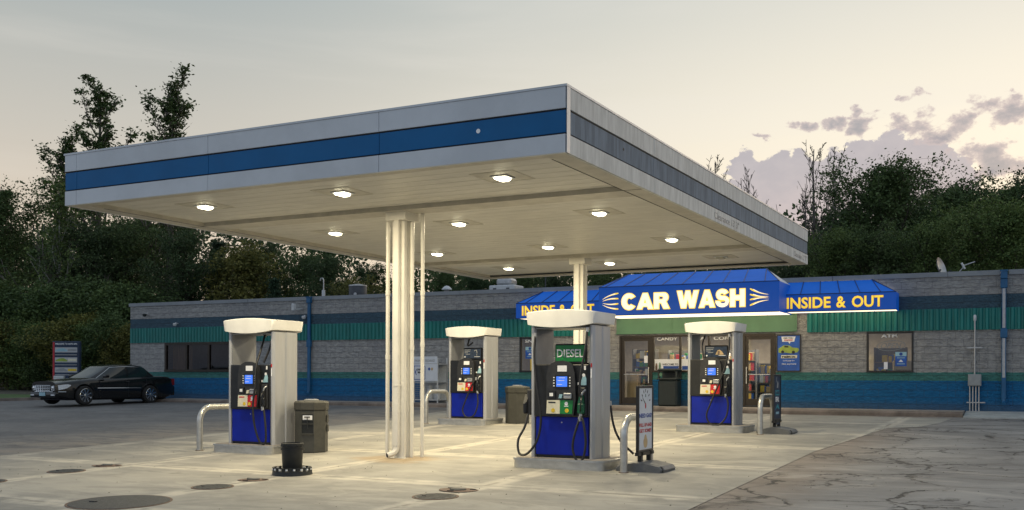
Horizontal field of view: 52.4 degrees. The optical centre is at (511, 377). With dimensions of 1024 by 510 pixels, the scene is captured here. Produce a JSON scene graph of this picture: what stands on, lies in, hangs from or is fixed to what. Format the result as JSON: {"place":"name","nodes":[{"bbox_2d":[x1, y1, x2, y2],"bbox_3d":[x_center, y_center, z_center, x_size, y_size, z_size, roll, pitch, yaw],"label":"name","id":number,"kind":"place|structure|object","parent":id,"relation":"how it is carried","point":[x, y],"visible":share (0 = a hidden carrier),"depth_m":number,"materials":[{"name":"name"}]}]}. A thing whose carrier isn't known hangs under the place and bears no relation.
{"place":"outdoors","nodes":[
{"label":"outdoors","id":0,"kind":"place"},
{"bbox_2d":[0,382,134,399],"bbox_3d":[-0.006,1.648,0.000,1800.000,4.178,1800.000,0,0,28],"label":"ground","id":1,"kind":"structure","parent":0,"point":[16,391],"depth_m":52.33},
{"bbox_2d":[0,285,23,385],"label":"bush","id":2,"kind":"object","parent":1,"relation":"on","point":[4,298],"visible":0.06,"depth_m":58.78,"materials":[{"name":"green plant"}]},
{"bbox_2d":[0,319,27,389],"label":"bush","id":3,"kind":"object","parent":1,"relation":"on","point":[2,337],"visible":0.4,"depth_m":54.55,"materials":[{"name":"green plant"}]},
{"bbox_2d":[0,311,49,389],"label":"bush","id":4,"kind":"object","parent":1,"relation":"on","point":[20,360],"visible":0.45,"depth_m":53.85,"materials":[{"name":"green plant"}]},
{"bbox_2d":[0,285,52,383],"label":"bush","id":5,"kind":"object","parent":1,"relation":"on","point":[16,298],"visible":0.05,"depth_m":57.85,"materials":[{"name":"green plant"}]},
{"bbox_2d":[4,226,49,292],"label":"broadleaf tree","id":6,"kind":"object","parent":1,"relation":"on","point":[21,262],"visible":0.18,"depth_m":74.08,"materials":[{"name":"green plant"}]},
{"bbox_2d":[0,175,54,291],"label":"broadleaf tree","id":7,"kind":"object","parent":1,"relation":"on","point":[7,209],"visible":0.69,"depth_m":67.46,"materials":[{"name":"green plant"}]},
{"bbox_2d":[1,272,56,380],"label":"bush","id":8,"kind":"object","parent":1,"relation":"on","point":[23,312],"visible":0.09,"depth_m":56.39,"materials":[{"name":"green plant"}]},
{"bbox_2d":[8,324,58,385],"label":"bush","id":9,"kind":"object","parent":1,"relation":"on","point":[39,371],"visible":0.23,"depth_m":52.99,"materials":[{"name":"green plant"}]},
{"bbox_2d":[0,308,102,379],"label":"bush","id":10,"kind":"object","parent":1,"relation":"on","point":[42,347],"visible":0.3,"depth_m":51.99,"materials":[{"name":"green plant"}]},
{"bbox_2d":[14,170,89,288],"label":"birch tree","id":11,"kind":"object","parent":1,"relation":"on","point":[56,242],"visible":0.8,"depth_m":58.28,"materials":[{"name":"green plant"}]},
{"bbox_2d":[0,121,109,293],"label":"aspen tree","id":12,"kind":"object","parent":1,"relation":"on","point":[68,146],"visible":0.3,"depth_m":65.97,"materials":[{"name":"green plant"}]},
{"bbox_2d":[53,341,80,378],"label":"menu board","id":13,"kind":"object","parent":1,"relation":"on","point":[66,358],"visible":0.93,"depth_m":47.83,"materials":[{"name":"plastic"}]},
{"bbox_2d":[49,317,109,370],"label":"bush","id":14,"kind":"object","parent":1,"relation":"on","point":[82,336],"visible":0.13,"depth_m":51.51,"materials":[{"name":"green plant"}]},
{"bbox_2d":[14,274,148,328],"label":"bush","id":15,"kind":"object","parent":1,"relation":"on","point":[51,300],"visible":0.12,"depth_m":55.60,"materials":[{"name":"green plant"}]},
{"bbox_2d":[30,273,148,325],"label":"bush","id":16,"kind":"object","parent":1,"relation":"on","point":[91,285],"visible":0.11,"depth_m":55.15,"materials":[{"name":"green plant"}]},
{"bbox_2d":[30,218,150,319],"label":"broadleaf tree","id":17,"kind":"object","parent":1,"relation":"on","point":[94,257],"visible":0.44,"depth_m":58.53,"materials":[{"name":"green plant"}]},
{"bbox_2d":[63,310,129,365],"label":"bush","id":18,"kind":"object","parent":1,"relation":"on","point":[104,324],"visible":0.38,"depth_m":50.73,"materials":[{"name":"green plant"}]},
{"bbox_2d":[54,278,151,320],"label":"bush","id":19,"kind":"object","parent":1,"relation":"on","point":[105,292],"visible":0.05,"depth_m":54.96,"materials":[{"name":"green plant"}]},
{"bbox_2d":[48,73,163,288],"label":"aspen tree","id":20,"kind":"object","parent":1,"relation":"on","point":[100,109],"visible":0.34,"depth_m":64.88,"materials":[{"name":"green plant"}]},
{"bbox_2d":[89,322,129,364],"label":"bush","id":21,"kind":"object","parent":1,"relation":"on","point":[123,346],"visible":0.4,"depth_m":50.08,"materials":[{"name":"green plant"}]},
{"bbox_2d":[62,280,186,323],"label":"bush","id":22,"kind":"object","parent":1,"relation":"on","point":[120,305],"visible":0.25,"depth_m":54.29,"materials":[{"name":"green plant"}]},
{"bbox_2d":[82,214,173,301],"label":"broadleaf tree","id":23,"kind":"object","parent":1,"relation":"on","point":[141,232],"visible":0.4,"depth_m":59.66,"materials":[{"name":"green plant"}]},
{"bbox_2d":[88,213,202,302],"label":"broadleaf tree","id":24,"kind":"object","parent":1,"relation":"on","point":[142,243],"visible":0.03,"depth_m":64.00,"materials":[{"name":"green plant"}]},
{"bbox_2d":[63,61,228,300],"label":"aspen tree","id":25,"kind":"object","parent":1,"relation":"on","point":[172,105],"visible":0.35,"depth_m":63.56,"materials":[{"name":"green plant"}]},
{"bbox_2d":[117,224,228,301],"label":"broadleaf tree","id":26,"kind":"object","parent":1,"relation":"on","point":[187,244],"visible":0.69,"depth_m":55.90,"materials":[{"name":"green plant"}]},
{"bbox_2d":[204,239,232,300],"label":"spruce tree","id":27,"kind":"object","parent":1,"relation":"on","point":[216,245],"visible":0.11,"depth_m":58.02,"materials":[{"name":"green plant"}]},
{"bbox_2d":[189,239,299,300],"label":"autumn tree","id":28,"kind":"object","parent":1,"relation":"on","point":[247,267],"visible":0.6,"depth_m":55.53,"materials":[{"name":"green plant"}]},
{"bbox_2d":[226,239,302,297],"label":"broadleaf tree","id":29,"kind":"object","parent":1,"relation":"on","point":[270,248],"visible":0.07,"depth_m":66.30,"materials":[{"name":"green plant"}]},
{"bbox_2d":[264,277,286,297],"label":"spruce tree","id":30,"kind":"object","parent":1,"relation":"on","point":[274,288],"visible":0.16,"depth_m":53.65,"materials":[{"name":"green plant"}]},
{"bbox_2d":[261,245,353,296],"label":"broadleaf tree","id":31,"kind":"object","parent":1,"relation":"on","point":[296,274],"visible":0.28,"depth_m":57.25,"materials":[{"name":"green plant"}]},
{"bbox_2d":[287,254,366,296],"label":"broadleaf tree","id":32,"kind":"object","parent":1,"relation":"on","point":[328,270],"visible":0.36,"depth_m":53.82,"materials":[{"name":"green plant"}]},
{"bbox_2d":[315,266,385,295],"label":"autumn tree","id":33,"kind":"object","parent":1,"relation":"on","point":[344,290],"visible":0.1,"depth_m":51.20,"materials":[{"name":"green plant"}]},
{"bbox_2d":[340,262,391,293],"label":"broadleaf tree","id":34,"kind":"object","parent":1,"relation":"on","point":[375,272],"visible":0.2,"depth_m":72.18,"materials":[{"name":"green plant"}]},
{"bbox_2d":[414,268,482,291],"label":"broadleaf tree","id":35,"kind":"object","parent":1,"relation":"on","point":[442,279],"visible":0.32,"depth_m":54.85,"materials":[{"name":"green plant"}]},
{"bbox_2d":[445,275,496,290],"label":"broadleaf tree","id":36,"kind":"object","parent":1,"relation":"on","point":[477,284],"visible":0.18,"depth_m":50.55,"materials":[{"name":"green plant"}]},
{"bbox_2d":[3,160,1001,300],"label":"wood","id":37,"kind":"object","parent":1,"relation":"on","point":[238,239],"visible":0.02,"depth_m":82.52,"materials":[{"name":"green plant"}]},
{"bbox_2d":[485,277,560,288],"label":"broadleaf tree","id":38,"kind":"object","parent":1,"relation":"on","point":[524,282],"visible":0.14,"depth_m":51.15,"materials":[{"name":"green plant"}]},
{"bbox_2d":[527,276,573,287],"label":"broadleaf tree","id":39,"kind":"object","parent":1,"relation":"on","point":[553,281],"visible":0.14,"depth_m":49.51,"materials":[{"name":"green plant"}]},
{"bbox_2d":[155,399,962,416],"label":"kerb","id":40,"kind":"structure","parent":1,"relation":"on","point":[831,412],"depth_m":29.19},
{"bbox_2d":[129,269,1023,411],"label":"store building","id":41,"kind":"structure","parent":1,"relation":"on","point":[930,322],"depth_m":32.59,"materials":[{"name":"brick"}]},
{"bbox_2d":[164,342,228,371],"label":"window frame","id":42,"kind":"structure","parent":41,"relation":"in","point":[197,356],"depth_m":40.37,"materials":[{"name":"brown metal"}]},
{"bbox_2d":[305,296,311,394],"bbox_3d":[-7.412,-1.158,37.843,0.200,3.595,0.198,0,0,26],"label":"downpipe","id":43,"kind":"object","parent":41,"relation":"attached to","point":[309,340],"visible":1,"depth_m":37.84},
{"bbox_2d":[349,284,366,294],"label":"air conditioner","id":44,"kind":"object","parent":41,"relation":"on","point":[357,289],"visible":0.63,"depth_m":40.34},
{"bbox_2d":[489,278,522,289],"bbox_3d":[-0.206,-3.111,37.782,1.020,0.980,0.810,0,0,26],"label":"rooftop unit","id":45,"kind":"object","parent":41,"relation":"on","point":[510,283],"visible":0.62,"depth_m":37.50,"materials":[{"name":"white metal"}]},
{"bbox_2d":[516,290,598,319],"bbox_3d":[1.729,-2.352,33.011,3.225,0.928,0.768,0,0,26],"label":"awning sign","id":46,"kind":"object","parent":41,"relation":"attached to","point":[551,300],"visible":0.44,"depth_m":33.03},
{"bbox_2d":[626,372,644,396],"bbox_3d":[4.078,0.319,33.506,0.400,1.030,1.260,0,0,26],"label":"counter","id":47,"kind":"object","parent":41,"relation":"on","point":[633,381],"visible":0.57,"depth_m":32.98,"materials":[{"name":"brown wood"}]},
{"bbox_2d":[621,338,649,403],"bbox_3d":[3.865,-0.212,32.428,0.950,2.060,0.124,0,0,26],"label":"door","id":48,"kind":"structure","parent":41,"relation":"in","point":[624,400],"depth_m":32.56,"materials":[{"name":"brown metal"}]},
{"bbox_2d":[632,349,658,385],"bbox_3d":[4.282,-0.040,33.351,0.750,1.750,0.400,0,0,26],"label":"store shelf","id":49,"kind":"object","parent":41,"relation":"on","point":[639,364],"visible":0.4,"depth_m":33.27,"materials":[{"name":"multicoloured plastic"}]},
{"bbox_2d":[655,359,678,369],"bbox_3d":[4.763,-0.404,32.016,0.780,0.340,0.066,0,0,26],"label":"window banner","id":50,"kind":"object","parent":41,"relation":"attached to","point":[666,363],"depth_m":32.02,"materials":[{"name":"paper"}]},
{"bbox_2d":[668,350,704,370],"bbox_3d":[5.771,-0.035,33.957,1.300,1.750,0.400,0,0,26],"label":"store shelf","id":51,"kind":"object","parent":41,"relation":"on","point":[673,354],"visible":0.06,"depth_m":34.03,"materials":[{"name":"multicoloured plastic"}]},
{"bbox_2d":[652,335,731,371],"bbox_3d":[5.633,-0.741,31.602,2.820,1.140,0.130,0,0,26],"label":"window frame","id":52,"kind":"structure","parent":41,"relation":"in","point":[653,336],"depth_m":31.87,"materials":[{"name":"brown metal"}]},
{"bbox_2d":[599,268,790,318],"bbox_3d":[5.367,-2.539,30.690,5.367,1.408,1.728,0,0,26],"label":"awning sign","id":53,"kind":"object","parent":41,"relation":"attached to","point":[751,292],"visible":1,"depth_m":30.09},
{"bbox_2d":[729,349,758,398],"bbox_3d":[7.161,-0.031,33.497,1.500,1.750,0.400,0,0,26],"label":"store shelf","id":54,"kind":"object","parent":41,"relation":"on","point":[753,358],"visible":0.15,"depth_m":33.10,"materials":[{"name":"multicoloured plastic"}]},
{"bbox_2d":[745,336,773,405],"bbox_3d":[7.312,-0.200,30.736,0.830,2.060,0.124,0,0,26],"label":"door","id":55,"kind":"structure","parent":41,"relation":"in","point":[748,402],"depth_m":30.84,"materials":[{"name":"brown metal"}]},
{"bbox_2d":[757,363,769,398],"bbox_3d":[7.888,0.197,31.803,0.700,1.300,0.400,0,0,26],"label":"store shelf","id":56,"kind":"object","parent":41,"relation":"on","point":[763,384],"visible":0.45,"depth_m":31.74,"materials":[{"name":"multicoloured plastic"}]},
{"bbox_2d":[776,334,800,371],"bbox_3d":[8.074,-0.723,30.338,0.700,1.080,0.031,0,0,26],"label":"framed poster","id":57,"kind":"object","parent":41,"relation":"attached to","point":[788,353],"visible":1,"depth_m":30.33,"materials":[{"name":"paper"}]},
{"bbox_2d":[786,279,898,312],"bbox_3d":[9.221,-2.326,29.332,3.144,0.928,0.768,0,0,26],"label":"awning sign","id":58,"kind":"object","parent":41,"relation":"attached to","point":[843,296],"visible":0.97,"depth_m":29.10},
{"bbox_2d":[866,331,913,371],"bbox_3d":[10.604,-0.724,29.162,1.240,1.140,0.130,0,0,26],"label":"window frame","id":59,"kind":"structure","parent":41,"relation":"in","point":[912,332],"depth_m":29.15,"materials":[{"name":"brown metal"}]},
{"bbox_2d":[874,347,907,370],"bbox_3d":[11.162,-0.017,30.642,0.900,1.750,0.400,0,0,26],"label":"store shelf","id":60,"kind":"object","parent":41,"relation":"on","point":[881,356],"visible":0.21,"depth_m":30.78,"materials":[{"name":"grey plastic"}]},
{"bbox_2d":[967,315,984,410],"bbox_3d":[12.529,-0.402,28.070,0.460,2.610,0.172,0,0,26],"label":"electrical box","id":61,"kind":"object","parent":41,"relation":"attached to","point":[974,379],"visible":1,"depth_m":28.09,"materials":[{"name":"white metal"}]},
{"bbox_2d":[1000,269,1007,405],"bbox_3d":[13.134,-1.073,27.755,0.200,3.625,0.198,0,0,26],"label":"downpipe","id":62,"kind":"object","parent":41,"relation":"attached to","point":[1004,286],"visible":1,"depth_m":27.74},
{"bbox_2d":[587,272,641,285],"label":"broadleaf tree","id":63,"kind":"object","parent":1,"relation":"on","point":[599,279],"visible":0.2,"depth_m":50.14,"materials":[{"name":"green plant"}]},
{"bbox_2d":[769,259,814,277],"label":"broadleaf tree","id":64,"kind":"object","parent":1,"relation":"on","point":[790,273],"visible":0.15,"depth_m":44.76,"materials":[{"name":"green plant"}]},
{"bbox_2d":[776,142,839,274],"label":"bare tree","id":65,"kind":"object","parent":1,"relation":"on","point":[812,187],"visible":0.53,"depth_m":50.95,"materials":[{"name":"brown plant"}]},
{"bbox_2d":[785,193,831,276],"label":"bare tree","id":66,"kind":"object","parent":1,"relation":"on","point":[807,222],"visible":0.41,"depth_m":49.04,"materials":[{"name":"brown plant"}]},
{"bbox_2d":[807,205,872,270],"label":"broadleaf tree","id":67,"kind":"object","parent":1,"relation":"on","point":[827,221],"visible":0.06,"depth_m":50.26,"materials":[{"name":"green plant"}]},
{"bbox_2d":[788,220,893,277],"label":"broadleaf tree","id":68,"kind":"object","parent":1,"relation":"on","point":[833,254],"visible":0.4,"depth_m":40.25,"materials":[{"name":"green plant"}]},
{"bbox_2d":[829,216,922,275],"bbox_3d":[14.356,-2.725,39.689,4.435,6.963,5.184,0,0,15],"label":"broadleaf tree","id":69,"kind":"object","parent":1,"relation":"on","point":[877,259],"visible":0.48,"depth_m":39.61,"materials":[{"name":"green plant"}]},
{"bbox_2d":[803,148,966,274],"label":"broadleaf tree","id":70,"kind":"object","parent":1,"relation":"on","point":[886,198],"visible":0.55,"depth_m":44.58,"materials":[{"name":"green plant"}]},
{"bbox_2d":[830,157,982,272],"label":"broadleaf tree","id":71,"kind":"object","parent":1,"relation":"on","point":[921,210],"visible":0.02,"depth_m":46.48,"materials":[{"name":"green plant"}]},
{"bbox_2d":[862,210,1003,273],"bbox_3d":[16.060,-2.783,40.073,5.381,7.041,4.734,0,0,6],"label":"broadleaf tree","id":72,"kind":"object","parent":1,"relation":"on","point":[931,240],"visible":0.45,"depth_m":39.52,"materials":[{"name":"green plant"}]},
{"bbox_2d":[917,165,1013,271],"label":"broadleaf tree","id":73,"kind":"object","parent":1,"relation":"on","point":[968,186],"visible":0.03,"depth_m":52.64,"materials":[{"name":"green plant"}]},
{"bbox_2d":[909,167,1023,272],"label":"broadleaf tree","id":74,"kind":"object","parent":1,"relation":"on","point":[957,195],"visible":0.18,"depth_m":50.71,"materials":[{"name":"green plant"}]},
{"bbox_2d":[922,193,1023,272],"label":"broadleaf tree","id":75,"kind":"object","parent":1,"relation":"on","point":[976,231],"visible":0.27,"depth_m":42.63,"materials":[{"name":"green plant"}]},
{"bbox_2d":[939,165,1023,269],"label":"broadleaf tree","id":76,"kind":"object","parent":1,"relation":"on","point":[1008,189],"visible":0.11,"depth_m":54.04,"materials":[{"name":"green plant"}]},
{"bbox_2d":[947,190,1023,273],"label":"broadleaf tree","id":77,"kind":"object","parent":1,"relation":"on","point":[1006,225],"visible":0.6,"depth_m":40.73,"materials":[{"name":"green plant"}]},
{"bbox_2d":[983,165,1023,268],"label":"broadleaf tree","id":78,"kind":"object","parent":1,"relation":"on","point":[1018,182],"visible":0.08,"depth_m":50.51,"materials":[{"name":"green plant"}]},
{"bbox_2d":[0,409,952,509],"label":"concrete apron","id":79,"kind":"object","parent":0,"point":[175,469],"visible":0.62,"depth_m":15.59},
{"bbox_2d":[64,495,172,509],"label":"tank cover","id":80,"kind":"object","parent":79,"relation":"on","point":[117,502],"visible":1,"depth_m":12.42,"materials":[{"name":"metal"}]},
{"bbox_2d":[195,403,228,450],"bbox_3d":[-5.515,0.964,19.688,0.150,0.955,1.246,0,0,28],"label":"guard rail","id":81,"kind":"object","parent":79,"relation":"on","point":[203,410],"visible":0.41,"depth_m":19.20,"materials":[{"name":"metal"}]},
{"bbox_2d":[191,484,233,489],"bbox_3d":[-4.000,1.449,13.887,0.560,0.021,0.560,0,2,28],"label":"tank cover","id":82,"kind":"object","parent":79,"relation":"on","point":[211,486],"visible":1,"depth_m":13.84,"materials":[{"name":"metal"}]},
{"bbox_2d":[213,318,302,454],"bbox_3d":[-4.618,0.167,19.030,1.395,2.467,1.080,0,0,28],"label":"fuel pump","id":83,"kind":"object","parent":79,"relation":"on","point":[262,399],"visible":0.96,"depth_m":18.66,"materials":[{"name":"metal"}]},
{"bbox_2d":[272,442,312,476],"bbox_3d":[-3.232,1.193,15.291,0.590,0.475,0.590,0,0,28],"label":"black bucket","id":84,"kind":"object","parent":79,"relation":"on","point":[292,459],"visible":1,"depth_m":15.15,"materials":[{"name":"plastic"}]},
{"bbox_2d":[294,399,328,452],"bbox_3d":[-3.620,0.866,18.765,0.597,0.965,0.637,0,0,3],"label":"waste bin","id":85,"kind":"object","parent":79,"relation":"on","point":[311,424],"visible":0.96,"depth_m":18.55,"materials":[{"name":"black plastic"}]},
{"bbox_2d":[412,493,458,499],"bbox_3d":[-0.942,1.453,12.786,0.580,0.021,0.580,0,2,28],"label":"tank cover","id":86,"kind":"object","parent":79,"relation":"on","point":[436,496],"visible":1,"depth_m":12.73,"materials":[{"name":"metal"}]},
{"bbox_2d":[64,83,807,458],"bbox_3d":[-0.059,-1.132,21.226,9.057,5.022,14.189,0,0,28],"label":"fuel canopy","id":87,"kind":"object","parent":79,"relation":"on","point":[570,149],"visible":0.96,"depth_m":16.72,"materials":[{"name":"metal"}]},
{"bbox_2d":[175,201,234,209],"bbox_3d":[-5.135,-2.854,17.410,0.700,0.062,0.700,0,0,28],"label":"ceiling light","id":88,"kind":"object","parent":87,"relation":"attached to","point":[204,205],"visible":1,"depth_m":17.33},
{"bbox_2d":[311,229,359,235],"bbox_3d":[-3.492,-2.849,20.556,0.700,0.062,0.700,0,0,28],"label":"ceiling light","id":89,"kind":"object","parent":87,"relation":"attached to","point":[335,232],"visible":1,"depth_m":20.46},
{"bbox_2d":[310,187,372,197],"bbox_3d":[-2.627,-2.846,16.099,0.700,0.062,0.700,0,0,28],"label":"ceiling light","id":90,"kind":"object","parent":87,"relation":"attached to","point":[338,192],"visible":1,"depth_m":16.03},
{"bbox_2d":[433,219,482,226],"bbox_3d":[-0.984,-2.840,19.246,0.700,0.062,0.700,0,0,28],"label":"ceiling light","id":91,"kind":"object","parent":87,"relation":"attached to","point":[459,222],"visible":1,"depth_m":19.18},
{"bbox_2d":[469,170,534,182],"bbox_3d":[-0.136,-2.837,14.799,0.700,0.062,0.700,0,0,28],"label":"ceiling light","id":92,"kind":"object","parent":87,"relation":"attached to","point":[503,176],"visible":1,"depth_m":14.72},
{"bbox_2d":[573,208,625,216],"bbox_3d":[1.507,-2.832,17.945,0.700,0.062,0.700,0,0,28],"label":"ceiling light","id":93,"kind":"object","parent":87,"relation":"attached to","point":[599,212],"visible":1,"depth_m":17.87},
{"bbox_2d":[424,389,448,423],"bbox_3d":[-1.904,0.769,26.602,0.150,0.955,1.246,0,0,28],"label":"guard rail","id":94,"kind":"object","parent":79,"relation":"on","point":[433,391],"visible":0.73,"depth_m":26.20,"materials":[{"name":"metal"}]},
{"bbox_2d":[437,326,502,425],"bbox_3d":[-1.030,-0.027,25.899,1.395,2.467,1.080,0,0,28],"label":"fuel pump","id":95,"kind":"object","parent":79,"relation":"on","point":[473,386],"visible":0.99,"depth_m":25.54,"materials":[{"name":"metal"}]},
{"bbox_2d":[505,385,529,423],"bbox_3d":[0.162,0.662,26.006,0.637,0.965,0.597,0,0,26],"label":"waste bin","id":96,"kind":"object","parent":79,"relation":"on","point":[515,397],"visible":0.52,"depth_m":25.76,"materials":[{"name":"black plastic"}]},
{"bbox_2d":[513,309,633,470],"bbox_3d":[0.950,0.197,16.105,1.653,2.467,1.109,0,0,28],"label":"fuel pump","id":97,"kind":"object","parent":79,"relation":"on","point":[567,405],"visible":0.94,"depth_m":15.81,"materials":[{"name":"metal"}]},
{"bbox_2d":[619,413,652,472],"bbox_3d":[1.888,1.008,15.675,0.150,0.955,1.246,0,0,28],"label":"guard rail","id":98,"kind":"object","parent":79,"relation":"on","point":[627,419],"visible":0.46,"depth_m":15.15,"materials":[{"name":"metal"}]},
{"bbox_2d":[615,386,674,472],"bbox_3d":[1.989,0.757,15.499,0.780,1.279,0.654,0,0,28],"label":"forecourt sign","id":99,"kind":"object","parent":79,"relation":"on","point":[644,421],"visible":0.99,"depth_m":15.37,"materials":[{"name":"grey plastic"}]},
{"bbox_2d":[675,321,754,432],"bbox_3d":[4.503,0.002,23.009,1.560,2.467,1.081,0,0,28],"label":"fuel pump","id":100,"kind":"object","parent":79,"relation":"on","point":[715,389],"visible":1,"depth_m":22.67,"materials":[{"name":"metal"}]},
{"bbox_2d":[757,393,772,434],"bbox_3d":[5.482,0.818,22.384,0.150,0.955,1.246,0,0,28],"label":"guard rail","id":101,"kind":"object","parent":79,"relation":"on","point":[762,397],"visible":0.65,"depth_m":21.89,"materials":[{"name":"metal"}]},
{"bbox_2d":[756,374,797,434],"bbox_3d":[5.678,0.565,22.259,0.780,1.279,0.654,0,0,28],"label":"forecourt sign","id":102,"kind":"object","parent":79,"relation":"on","point":[776,403],"visible":0.99,"depth_m":22.08,"materials":[{"name":"grey plastic"}]},
{"bbox_2d":[0,400,1023,509],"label":"asphalt lot","id":103,"kind":"structure","parent":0,"point":[818,479],"depth_m":17.86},
{"bbox_2d":[30,364,173,404],"bbox_3d":[-14.865,0.210,37.961,2.046,1.467,5.176,0,0,30],"label":"black sedan","id":104,"kind":"object","parent":103,"relation":"on","point":[113,383],"visible":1,"depth_m":37.25,"materials":[{"name":"paint"}]},
{"bbox_2d":[963,411,1023,418],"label":"pavement ramp","id":105,"kind":"structure","parent":103,"relation":"on","point":[993,414],"depth_m":26.93,"materials":[{"name":"concrete"}]},
{"bbox_2d":[0,0,1023,300],"label":"sky","id":106,"kind":"structure","parent":0,"point":[745,82],"materials":[{"name":"grey"}]},
{"bbox_2d":[164,398,964,415],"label":"sidewalk","id":107,"kind":"structure","parent":0,"point":[963,411],"depth_m":29.66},
{"bbox_2d":[414,356,447,402],"bbox_3d":[-2.755,0.060,35.124,0.955,1.550,0.699,0,0,26],"label":"bottle exchange cage","id":108,"kind":"object","parent":107,"relation":"on","point":[435,374],"visible":0.64,"depth_m":34.96,"materials":[{"name":"white metal"}]},
{"bbox_2d":[414,364,437,380],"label":"sign","id":109,"kind":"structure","parent":108,"relation":"in","point":[430,375],"depth_m":34.74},
{"bbox_2d":[657,369,681,405],"bbox_3d":[4.781,0.290,31.512,0.660,1.140,0.560,0,0,26],"label":"litter bin","id":110,"kind":"object","parent":107,"relation":"on","point":[669,387],"visible":0.98,"depth_m":31.31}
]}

